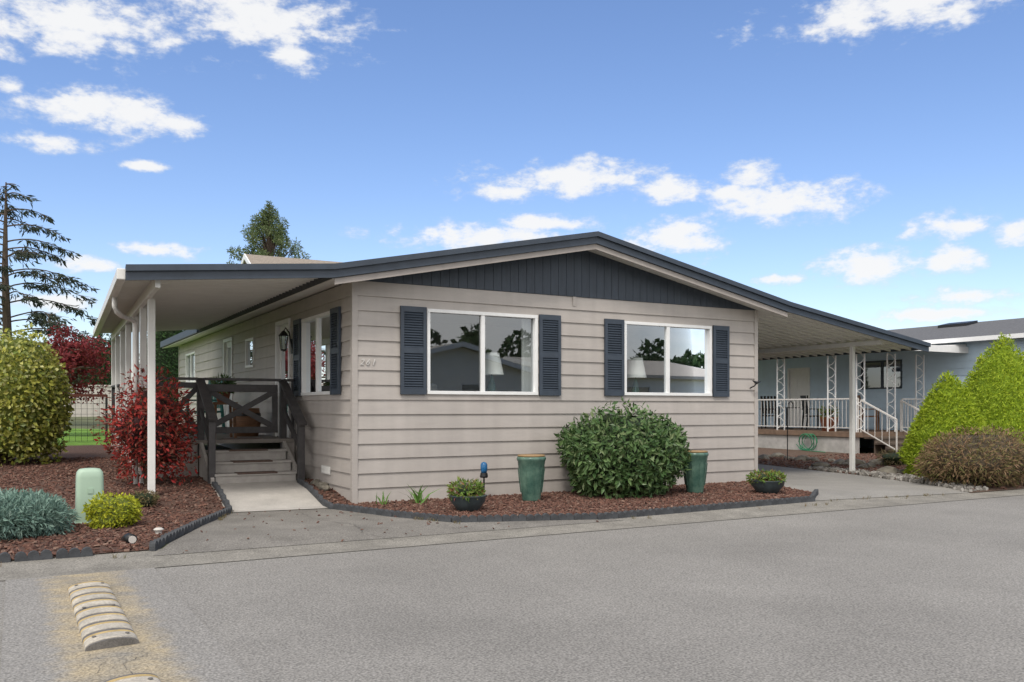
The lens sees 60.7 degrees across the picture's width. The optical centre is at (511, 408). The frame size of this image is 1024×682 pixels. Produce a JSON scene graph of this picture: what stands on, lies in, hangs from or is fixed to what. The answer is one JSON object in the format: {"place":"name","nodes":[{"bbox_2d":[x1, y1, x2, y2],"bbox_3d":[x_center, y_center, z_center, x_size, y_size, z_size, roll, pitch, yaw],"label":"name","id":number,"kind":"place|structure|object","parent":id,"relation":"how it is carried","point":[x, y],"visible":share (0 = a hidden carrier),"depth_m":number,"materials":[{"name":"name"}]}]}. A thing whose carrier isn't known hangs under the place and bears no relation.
{"place":"outdoors","nodes":[
{"label":"outdoors","id":0,"kind":"place"},
{"bbox_2d":[57,428,110,445],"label":"lawn","id":1,"kind":"structure","parent":0,"point":[84,441],"depth_m":21.21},
{"bbox_2d":[42,323,110,427],"bbox_3d":[-11.307,-0.729,21.946,2.443,2.899,2.469,0,0,21],"label":"japanese maple","id":2,"kind":"object","parent":1,"relation":"on","point":[76,355],"visible":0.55,"depth_m":22.08,"materials":[{"name":"plant"}]},
{"bbox_2d":[57,394,107,442],"bbox_3d":[-12.111,0.287,18.136,6.793,1.210,0.080,0,0,-30],"label":"wire fence","id":3,"kind":"object","parent":1,"relation":"on","point":[93,403],"visible":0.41,"depth_m":19.61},
{"bbox_2d":[162,330,178,419],"bbox_3d":[-13.192,-1.928,33.273,1.871,5.336,1.744,0,0,-30],"label":"arborvitae","id":4,"kind":"object","parent":1,"relation":"on","point":[169,334],"visible":0.13,"depth_m":33.07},
{"bbox_2d":[103,333,110,384],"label":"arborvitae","id":5,"kind":"object","parent":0,"point":[109,377],"visible":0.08,"depth_m":46.28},
{"bbox_2d":[212,402,237,437],"bbox_3d":[-4.878,0.199,14.769,0.400,0.601,0.400,0,0,-30],"label":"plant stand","id":6,"kind":"object","parent":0,"point":[215,404],"visible":0.46,"depth_m":14.69,"materials":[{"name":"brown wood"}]},
{"bbox_2d":[209,372,236,401],"bbox_3d":[-4.867,-0.357,14.771,0.499,0.510,0.532,0,0,-30],"label":"potted plant","id":7,"kind":"object","parent":6,"relation":"on","point":[226,394],"visible":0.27,"depth_m":14.70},
{"bbox_2d":[485,352,503,390],"bbox_3d":[-0.317,-0.492,13.622,0.380,0.740,0.380,0,0,-30],"label":"table lamp","id":8,"kind":"object","parent":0,"point":[493,364],"visible":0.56,"depth_m":13.50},
{"bbox_2d":[66,412,952,553],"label":"ground","id":9,"kind":"structure","parent":0,"point":[99,424],"depth_m":27.81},
{"bbox_2d":[0,182,110,379],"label":"spruce tree","id":10,"kind":"object","parent":9,"relation":"on","point":[40,319],"visible":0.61,"depth_m":28.00,"materials":[{"name":"plant"}]},
{"bbox_2d":[71,330,97,408],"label":"arborvitae","id":11,"kind":"object","parent":9,"relation":"on","point":[89,375],"visible":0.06,"depth_m":45.51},
{"bbox_2d":[64,385,110,416],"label":"board fence","id":12,"kind":"object","parent":9,"relation":"on","point":[97,408],"visible":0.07,"depth_m":40.31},
{"bbox_2d":[80,333,109,410],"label":"arborvitae","id":13,"kind":"object","parent":9,"relation":"on","point":[97,378],"visible":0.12,"depth_m":46.05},
{"bbox_2d":[0,445,224,559],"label":"mulch bed","id":14,"kind":"object","parent":9,"relation":"on","point":[81,451],"visible":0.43,"depth_m":11.98,"materials":[{"name":"brown wood"}]},
{"bbox_2d":[0,322,75,465],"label":"euonymus","id":15,"kind":"object","parent":14,"relation":"on","point":[34,400],"visible":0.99,"depth_m":14.45,"materials":[{"name":"plant"}]},
{"bbox_2d":[0,487,81,541],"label":"juniper","id":16,"kind":"object","parent":14,"relation":"on","point":[30,513],"visible":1,"depth_m":8.92,"materials":[{"name":"plant"}]},
{"bbox_2d":[74,468,103,523],"bbox_3d":[-4.893,1.030,10.137,0.330,0.675,0.280,0,0,-30],"label":"utility pedestal","id":17,"kind":"object","parent":14,"relation":"on","point":[89,483],"visible":0.59,"depth_m":10.02,"materials":[{"name":"plastic"}]},
{"bbox_2d":[81,490,143,528],"bbox_3d":[-4.452,1.139,9.762,0.653,0.460,0.617,0,0,-30],"label":"golden shrub","id":18,"kind":"object","parent":14,"relation":"on","point":[110,511],"visible":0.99,"depth_m":9.61,"materials":[{"name":"plant"}]},
{"bbox_2d":[121,533,137,543],"bbox_3d":[-3.795,1.303,8.669,0.119,0.146,0.397,0,0,-30],"label":"drain pipe","id":19,"kind":"object","parent":14,"relation":"on","point":[130,538],"visible":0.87,"depth_m":8.52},
{"bbox_2d":[129,489,160,506],"bbox_3d":[-4.686,1.154,11.139,0.408,0.278,0.384,0,0,-30],"label":"shrub","id":20,"kind":"object","parent":14,"relation":"on","point":[147,498],"visible":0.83,"depth_m":11.08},
{"bbox_2d":[90,364,200,486],"bbox_3d":[-5.193,0.258,12.608,1.288,1.818,1.381,0,0,28],"label":"photinia","id":21,"kind":"object","parent":14,"relation":"on","point":[130,429],"visible":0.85,"depth_m":12.40,"materials":[{"name":"plant"}]},
{"bbox_2d":[189,520,199,529],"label":"edging block","id":22,"kind":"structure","parent":14,"relation":"on","point":[195,524],"depth_m":9.65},
{"bbox_2d":[149,538,164,550],"bbox_3d":[-3.409,1.308,8.409,0.056,0.100,0.298,-2,-1,-4],"label":"edging block","id":23,"kind":"object","parent":9,"relation":"on","point":[156,544],"depth_m":8.33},
{"bbox_2d":[155,331,176,400],"bbox_3d":[-13.396,-1.592,32.971,1.736,4.468,1.708,0,0,-30],"label":"arborvitae","id":24,"kind":"object","parent":9,"relation":"on","point":[160,357],"visible":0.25,"depth_m":32.74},
{"bbox_2d":[160,532,174,544],"bbox_3d":[-3.432,1.296,8.723,0.056,0.100,0.298,3,0,-3],"label":"edging block","id":25,"kind":"object","parent":9,"relation":"on","point":[168,537],"depth_m":8.70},
{"bbox_2d":[171,330,182,425],"bbox_3d":[-12.885,-1.676,33.621,1.677,4.746,1.683,0,0,-30],"label":"arborvitae","id":26,"kind":"object","parent":9,"relation":"on","point":[177,352],"visible":0.07,"depth_m":33.23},
{"bbox_2d":[171,528,183,539],"bbox_3d":[-3.459,1.296,9.039,0.056,0.100,0.298,0,0,-5],"label":"edging block","id":27,"kind":"object","parent":9,"relation":"on","point":[179,532],"depth_m":9.02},
{"bbox_2d":[180,524,192,534],"bbox_3d":[-3.484,1.296,9.355,0.056,0.100,0.298,0,0,-4],"label":"edging block","id":28,"kind":"object","parent":9,"relation":"on","point":[188,528],"depth_m":9.34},
{"bbox_2d":[111,377,306,483],"bbox_3d":[-5.841,0.403,16.149,2.230,1.770,7.450,0,0,-30],"label":"entry porch","id":29,"kind":"object","parent":9,"relation":"on","point":[241,465],"visible":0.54,"depth_m":13.69,"materials":[{"name":"wood"}]},
{"bbox_2d":[186,380,225,433],"bbox_3d":[-5.968,-0.042,17.042,0.580,1.086,0.620,0,0,30],"label":"patio chair","id":30,"kind":"object","parent":29,"relation":"on","point":[214,399],"visible":0.23,"depth_m":17.09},
{"bbox_2d":[232,408,260,435],"bbox_3d":[-4.746,0.248,15.649,0.500,0.500,0.492,0,0,-30],"label":"barrel planter","id":31,"kind":"object","parent":29,"relation":"on","point":[243,420],"visible":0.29,"depth_m":15.45,"materials":[{"name":"brown wood"}]},
{"bbox_2d":[226,201,310,263],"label":"cedar tree","id":32,"kind":"object","parent":9,"relation":"on","point":[272,236],"visible":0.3,"depth_m":41.68,"materials":[{"name":"plant"}]},
{"bbox_2d":[211,480,326,511],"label":"walkway","id":33,"kind":"structure","parent":9,"relation":"on","point":[266,496],"depth_m":12.13,"materials":[{"name":"concrete"}]},
{"bbox_2d":[241,253,341,263],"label":"house","id":34,"kind":"structure","parent":9,"relation":"on","point":[253,259],"depth_m":35.04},
{"bbox_2d":[153,508,620,555],"bbox_3d":[-1.657,1.345,10.566,5.350,0.041,2.810,0,0,-30],"label":"apron","id":35,"kind":"object","parent":9,"relation":"on","point":[233,531],"visible":0.95,"depth_m":9.71,"materials":[{"name":"concrete"}]},
{"bbox_2d":[197,516,209,526],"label":"edging block","id":36,"kind":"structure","parent":35,"relation":"on","point":[204,520],"depth_m":9.95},
{"bbox_2d":[206,513,217,521],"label":"edging block","id":37,"kind":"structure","parent":35,"relation":"on","point":[212,516],"depth_m":10.29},
{"bbox_2d":[325,501,332,508],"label":"edging block","id":38,"kind":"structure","parent":35,"relation":"on","point":[328,504],"depth_m":11.52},
{"bbox_2d":[333,503,348,510],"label":"edging block","id":39,"kind":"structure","parent":35,"relation":"on","point":[338,506],"depth_m":11.37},
{"bbox_2d":[347,505,362,512],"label":"edging block","id":40,"kind":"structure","parent":35,"relation":"on","point":[352,508],"depth_m":11.17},
{"bbox_2d":[361,507,377,514],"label":"edging block","id":41,"kind":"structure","parent":35,"relation":"on","point":[370,510],"depth_m":10.97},
{"bbox_2d":[376,509,393,516],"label":"edging block","id":42,"kind":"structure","parent":35,"relation":"on","point":[385,512],"depth_m":10.76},
{"bbox_2d":[183,509,598,552],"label":"stray chips","id":43,"kind":"object","parent":35,"relation":"on","point":[350,515],"visible":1,"depth_m":10.09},
{"bbox_2d":[393,510,412,518],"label":"edging block","id":44,"kind":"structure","parent":35,"relation":"on","point":[401,514],"depth_m":10.58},
{"bbox_2d":[412,512,432,519],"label":"edging block","id":45,"kind":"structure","parent":35,"relation":"on","point":[417,515],"depth_m":10.41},
{"bbox_2d":[431,514,452,521],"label":"edging block","id":46,"kind":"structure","parent":35,"relation":"on","point":[442,518],"depth_m":10.23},
{"bbox_2d":[452,515,476,522],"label":"edging block","id":47,"kind":"structure","parent":35,"relation":"on","point":[463,518],"depth_m":10.18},
{"bbox_2d":[477,514,501,521],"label":"edging block","id":48,"kind":"structure","parent":35,"relation":"on","point":[490,518],"depth_m":10.27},
{"bbox_2d":[502,514,525,521],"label":"edging block","id":49,"kind":"structure","parent":35,"relation":"on","point":[514,517],"depth_m":10.36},
{"bbox_2d":[526,513,549,520],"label":"edging block","id":50,"kind":"structure","parent":35,"relation":"on","point":[539,517],"depth_m":10.44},
{"bbox_2d":[550,513,573,519],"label":"edging block","id":51,"kind":"structure","parent":35,"relation":"on","point":[562,516],"depth_m":10.53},
{"bbox_2d":[573,512,596,519],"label":"edging block","id":52,"kind":"structure","parent":35,"relation":"on","point":[586,516],"depth_m":10.62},
{"bbox_2d":[597,511,617,519],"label":"edging block","id":53,"kind":"structure","parent":35,"relation":"on","point":[608,515],"depth_m":10.72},
{"bbox_2d":[93,231,930,503],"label":"manufactured house","id":54,"kind":"structure","parent":9,"relation":"on","point":[364,354],"depth_m":13.72,"materials":[{"name":"wood"}]},
{"bbox_2d":[186,351,195,381],"bbox_3d":[-8.444,-1.062,23.094,0.115,0.800,1.400,0,0,-30],"label":"window","id":55,"kind":"structure","parent":54,"relation":"in","point":[190,356],"depth_m":23.06,"materials":[{"name":"white glass"}]},
{"bbox_2d":[223,337,232,426],"bbox_3d":[-6.140,-0.512,19.055,0.120,2.020,0.900,0,0,-30],"label":"door","id":56,"kind":"structure","parent":54,"relation":"in","point":[227,343],"depth_m":19.29,"materials":[{"name":"white glass"}]},
{"bbox_2d":[245,337,254,367],"bbox_3d":[-5.139,-1.092,17.277,0.115,0.580,0.680,0,0,-30],"label":"window","id":57,"kind":"structure","parent":54,"relation":"in","point":[249,343],"depth_m":17.35,"materials":[{"name":"clear glass"}]},
{"bbox_2d":[275,318,290,437],"bbox_3d":[-3.927,-0.512,15.159,0.120,2.020,0.900,0,0,-30],"label":"door","id":58,"kind":"structure","parent":54,"relation":"in","point":[282,359],"depth_m":15.38,"materials":[{"name":"white glass"}]},
{"bbox_2d":[301,311,329,395],"bbox_3d":[-2.978,-0.817,13.473,0.115,1.230,1.530,0,0,-30],"label":"window","id":59,"kind":"structure","parent":54,"relation":"in","point":[315,330],"depth_m":13.48,"materials":[{"name":"white glass"}]},
{"bbox_2d":[430,384,437,390],"bbox_3d":[-1.457,0.038,14.211,1.060,0.900,0.850,0,0,-30],"label":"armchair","id":60,"kind":"object","parent":54,"relation":"on","point":[433,387],"visible":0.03,"depth_m":14.56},
{"bbox_2d":[427,308,537,394],"bbox_3d":[-0.431,-0.817,13.054,1.860,1.230,0.115,0,0,-30],"label":"window","id":61,"kind":"structure","parent":54,"relation":"in","point":[481,315],"depth_m":13.02,"materials":[{"name":"white plastic"}]},
{"bbox_2d":[521,318,531,391],"bbox_3d":[0.247,-0.587,13.621,0.220,1.850,0.050,0,0,-30],"label":"curtain","id":62,"kind":"object","parent":54,"relation":"hanging from","point":[526,355],"visible":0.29,"depth_m":13.60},
{"bbox_2d":[624,321,711,395],"bbox_3d":[2.634,-0.819,14.795,1.890,1.215,0.115,0,0,-30],"label":"window","id":63,"kind":"structure","parent":54,"relation":"in","point":[695,340],"depth_m":15.04,"materials":[{"name":"white glass"}]},
{"bbox_2d":[304,478,811,516],"bbox_3d":[1.039,1.225,12.778,7.941,0.226,4.023,0,0,-16],"label":"front mulch bed","id":64,"kind":"object","parent":9,"relation":"on","point":[335,494],"visible":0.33,"depth_m":12.18,"materials":[{"name":"brown wood"}]},
{"bbox_2d":[318,484,329,490],"bbox_3d":[-2.716,1.159,12.701,0.171,0.104,0.207,0,0,-30],"label":"border rock","id":65,"kind":"object","parent":64,"relation":"on","point":[324,487],"visible":0.96,"depth_m":12.64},
{"bbox_2d":[376,490,390,504],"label":"iris shoots","id":66,"kind":"object","parent":64,"relation":"on","point":[383,495],"visible":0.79,"depth_m":11.87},
{"bbox_2d":[400,485,438,503],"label":"iris shoots","id":67,"kind":"object","parent":64,"relation":"on","point":[418,498],"visible":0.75,"depth_m":11.99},
{"bbox_2d":[447,476,486,511],"bbox_3d":[-0.573,1.079,11.202,0.556,0.457,0.612,0,0,-30],"label":"bowl planter","id":68,"kind":"object","parent":64,"relation":"on","point":[470,497],"visible":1,"depth_m":11.04,"materials":[{"name":"plant"}]},
{"bbox_2d":[480,462,487,489],"bbox_3d":[-0.407,1.058,12.708,0.120,0.560,0.117,0,0,-30],"label":"stake light","id":69,"kind":"object","parent":64,"relation":"on","point":[483,474],"visible":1,"depth_m":12.67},
{"bbox_2d":[517,454,545,501],"bbox_3d":[0.273,0.982,12.382,0.420,0.652,0.420,0,0,-30],"label":"ceramic pot","id":70,"kind":"object","parent":64,"relation":"on","point":[531,470],"visible":0.98,"depth_m":12.24,"materials":[{"name":"ceramic"}]},
{"bbox_2d":[554,396,691,498],"bbox_3d":[1.695,0.609,13.341,2.273,1.591,2.043,0,0,-30],"label":"rhododendron","id":71,"kind":"object","parent":64,"relation":"on","point":[628,453],"visible":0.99,"depth_m":12.69,"materials":[{"name":"plant"}]},
{"bbox_2d":[683,450,708,492],"bbox_3d":[2.838,0.982,13.575,0.420,0.652,0.420,0,0,-30],"label":"ceramic pot","id":72,"kind":"object","parent":64,"relation":"on","point":[694,479],"visible":0.76,"depth_m":13.43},
{"bbox_2d":[746,468,786,493],"bbox_3d":[3.926,1.114,13.518,0.631,0.388,0.624,0,0,14],"label":"bowl planter","id":73,"kind":"object","parent":64,"relation":"on","point":[766,482],"visible":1,"depth_m":13.35,"materials":[{"name":"plant"}]},
{"bbox_2d":[758,398,922,453],"bbox_3d":[8.693,0.523,29.658,3.210,1.630,12.115,0,0,-30],"label":"neighbour porch","id":74,"kind":"object","parent":9,"relation":"on","point":[828,441],"visible":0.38,"depth_m":25.55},
{"bbox_2d":[760,396,779,428],"bbox_3d":[8.626,0.138,29.208,0.580,1.086,0.620,0,0,30],"label":"patio chair","id":75,"kind":"object","parent":74,"relation":"on","point":[769,408],"visible":0.89,"depth_m":29.03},
{"bbox_2d":[774,407,799,428],"bbox_3d":[8.911,0.323,28.353,0.800,0.710,0.800,0,0,-30],"label":"patio table","id":76,"kind":"object","parent":74,"relation":"on","point":[786,416],"visible":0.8,"depth_m":28.23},
{"bbox_2d":[800,395,822,429],"bbox_3d":[9.500,0.138,27.669,0.620,1.086,0.580,0,0,0],"label":"patio chair","id":77,"kind":"object","parent":74,"relation":"on","point":[804,407],"visible":0.68,"depth_m":27.68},
{"bbox_2d":[818,405,837,430],"bbox_3d":[9.470,0.272,26.104,0.660,0.812,0.703,0,0,-30],"label":"terracotta planter","id":78,"kind":"object","parent":74,"relation":"on","point":[825,421],"visible":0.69,"depth_m":25.98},
{"bbox_2d":[857,395,880,430],"bbox_3d":[10.978,0.138,26.912,0.620,1.086,0.580,0,0,30],"label":"patio chair","id":79,"kind":"object","parent":74,"relation":"on","point":[859,397],"visible":0.64,"depth_m":26.93,"materials":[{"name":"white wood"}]},
{"bbox_2d":[758,447,1023,492],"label":"neighbour mulch bed","id":80,"kind":"object","parent":9,"relation":"on","point":[770,451],"visible":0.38,"depth_m":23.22,"materials":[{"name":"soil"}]},
{"bbox_2d":[787,401,793,459],"bbox_3d":[6.855,0.561,21.549,0.220,1.490,0.024,0,0,-30],"label":"garden hook","id":81,"kind":"object","parent":80,"relation":"on","point":[787,429],"visible":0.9,"depth_m":21.49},
{"bbox_2d":[794,455,808,460],"bbox_3d":[7.183,1.267,21.660,0.345,0.231,0.447,0,0,-30],"label":"border rock","id":82,"kind":"object","parent":80,"relation":"on","point":[802,457],"visible":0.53,"depth_m":21.58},
{"bbox_2d":[796,433,821,451],"bbox_3d":[8.873,1.004,25.661,0.302,0.506,1.488,0,0,-14],"label":"garden hose","id":83,"kind":"object","parent":80,"relation":"on","point":[807,449],"visible":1,"depth_m":25.93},
{"bbox_2d":[811,462,830,466],"bbox_3d":[6.779,1.273,19.202,0.410,0.208,0.346,0,0,18],"label":"border rock","id":84,"kind":"object","parent":80,"relation":"on","point":[824,464],"visible":0.47,"depth_m":19.13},
{"bbox_2d":[845,459,865,464],"bbox_3d":[7.928,1.293,20.253,0.511,0.265,0.294,0,0,26],"label":"border rock","id":85,"kind":"object","parent":80,"relation":"on","point":[858,461],"visible":0.3,"depth_m":20.11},
{"bbox_2d":[868,459,887,464],"bbox_3d":[8.466,1.284,20.235,0.379,0.243,0.506,0,0,3],"label":"border rock","id":86,"kind":"object","parent":80,"relation":"on","point":[873,461],"visible":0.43,"depth_m":20.09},
{"bbox_2d":[876,466,898,472],"bbox_3d":[7.612,1.294,17.738,0.380,0.254,0.492,0,0,-40],"label":"border rock","id":87,"kind":"object","parent":80,"relation":"on","point":[888,469],"visible":0.45,"depth_m":17.64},
{"bbox_2d":[874,448,905,465],"bbox_3d":[8.826,1.123,19.987,1.390,0.538,0.830,0,0,-30],"label":"grass tuft","id":88,"kind":"object","parent":80,"relation":"on","point":[890,458],"visible":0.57,"depth_m":19.74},
{"bbox_2d":[758,318,1023,447],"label":"neighbour house","id":89,"kind":"structure","parent":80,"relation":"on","point":[886,382],"depth_m":27.64,"materials":[{"name":"blue wood"}]},
{"bbox_2d":[787,367,809,425],"bbox_3d":[10.063,-0.377,30.617,0.120,2.070,1.000,0,0,-30],"label":"door","id":90,"kind":"structure","parent":89,"relation":"in","point":[798,379],"depth_m":30.69,"materials":[{"name":"wood"}]},
{"bbox_2d":[861,359,901,388],"bbox_3d":[11.711,-1.062,27.701,0.115,0.900,1.500,0,0,-30],"label":"window","id":91,"kind":"structure","parent":89,"relation":"in","point":[875,371],"depth_m":27.76,"materials":[{"name":"glass"}]},
{"bbox_2d":[808,466,987,492],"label":"gravel","id":92,"kind":"structure","parent":80,"relation":"on","point":[961,487],"depth_m":16.16,"materials":[{"name":"gravel"}]},
{"bbox_2d":[897,370,991,476],"bbox_3d":[8.445,0.316,16.913,1.761,2.122,1.758,0,0,-30],"label":"dwarf conifer","id":93,"kind":"object","parent":80,"relation":"on","point":[948,404],"visible":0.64,"depth_m":16.65,"materials":[{"name":"plant"}]},
{"bbox_2d":[911,422,1023,487],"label":"heather shrub","id":94,"kind":"object","parent":80,"relation":"on","point":[977,456],"visible":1,"depth_m":14.68,"materials":[{"name":"plant"}]},
{"bbox_2d":[959,332,1023,472],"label":"dwarf conifer","id":95,"kind":"object","parent":80,"relation":"on","point":[995,384],"visible":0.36,"depth_m":17.89,"materials":[{"name":"plant"}]},
{"bbox_2d":[0,495,1023,681],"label":"road","id":96,"kind":"structure","parent":0,"point":[928,592],"depth_m":6.22,"materials":[{"name":"asphalt"}]},
{"bbox_2d":[0,568,253,681],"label":"painted strip","id":97,"kind":"object","parent":96,"relation":"on","point":[43,642],"visible":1,"depth_m":5.27,"materials":[{"name":"paint"}]},
{"bbox_2d":[67,581,138,651],"bbox_3d":[-2.795,1.359,5.918,0.290,0.053,1.985,0,0,-30],"label":"speed bump","id":98,"kind":"object","parent":97,"relation":"on","point":[102,620],"visible":1,"depth_m":5.61,"materials":[{"name":"rubber"}]},
{"bbox_2d":[104,673,160,681],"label":"speed bump","id":99,"kind":"object","parent":97,"relation":"on","point":[142,677],"visible":1,"depth_m":4.33,"materials":[{"name":"rubber"}]},
{"bbox_2d":[0,489,1023,580],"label":"gutter strip","id":100,"kind":"object","parent":96,"relation":"on","point":[94,563],"visible":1,"depth_m":9.13,"materials":[{"name":"concrete"}]},
{"bbox_2d":[0,552,10,562],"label":"edging block","id":101,"kind":"object","parent":100,"relation":"on","point":[5,557],"depth_m":7.66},
{"bbox_2d":[14,549,52,561],"bbox_3d":[-4.258,1.317,7.788,0.298,0.100,0.056,-1,-1,-30],"label":"edging block","id":102,"kind":"object","parent":100,"relation":"on","point":[33,555],"depth_m":7.76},
{"bbox_2d":[56,547,92,558],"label":"edging block","id":103,"kind":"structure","parent":100,"relation":"on","point":[74,552],"depth_m":7.92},
{"bbox_2d":[1,493,943,561],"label":"weeds","id":104,"kind":"object","parent":100,"relation":"on","point":[222,517],"visible":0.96,"depth_m":10.68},
{"bbox_2d":[617,510,636,517],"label":"edging block","id":105,"kind":"structure","parent":100,"relation":"on","point":[627,514],"depth_m":10.87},
{"bbox_2d":[636,508,655,516],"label":"edging block","id":106,"kind":"structure","parent":100,"relation":"on","point":[646,512],"depth_m":11.03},
{"bbox_2d":[654,507,673,514],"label":"edging block","id":107,"kind":"structure","parent":100,"relation":"on","point":[663,511],"depth_m":11.19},
{"bbox_2d":[672,506,690,513],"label":"edging block","id":108,"kind":"structure","parent":100,"relation":"on","point":[682,509],"depth_m":11.35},
{"bbox_2d":[690,504,707,511],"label":"edging block","id":109,"kind":"structure","parent":100,"relation":"on","point":[698,508],"depth_m":11.50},
{"bbox_2d":[707,503,724,510],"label":"edging block","id":110,"kind":"structure","parent":100,"relation":"on","point":[718,506],"depth_m":11.66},
{"bbox_2d":[723,502,740,508],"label":"edging block","id":111,"kind":"structure","parent":100,"relation":"on","point":[730,505],"depth_m":11.81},
{"bbox_2d":[740,500,756,507],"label":"edging block","id":112,"kind":"structure","parent":100,"relation":"on","point":[751,503],"depth_m":11.98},
{"bbox_2d":[755,499,771,505],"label":"edging block","id":113,"kind":"structure","parent":100,"relation":"on","point":[766,502],"depth_m":12.13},
{"bbox_2d":[770,498,786,504],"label":"edging block","id":114,"kind":"structure","parent":100,"relation":"on","point":[777,501],"depth_m":12.29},
{"bbox_2d":[785,497,800,503],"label":"edging block","id":115,"kind":"structure","parent":100,"relation":"on","point":[790,500],"depth_m":12.45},
{"bbox_2d":[800,496,814,502],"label":"edging block","id":116,"kind":"structure","parent":100,"relation":"on","point":[808,499],"depth_m":12.61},
{"bbox_2d":[0,0,1023,411],"label":"sky","id":117,"kind":"structure","parent":0,"point":[862,161],"materials":[{"name":"blue"}]},
{"bbox_2d":[627,358,646,391],"bbox_3d":[2.118,-0.492,15.005,0.380,0.740,0.380,0,0,-30],"label":"table lamp","id":118,"kind":"object","parent":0,"point":[635,368],"visible":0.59,"depth_m":14.88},
{"bbox_2d":[758,464,968,500],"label":"driveway","id":119,"kind":"structure","parent":0,"point":[831,485],"depth_m":14.98,"materials":[{"name":"concrete"}]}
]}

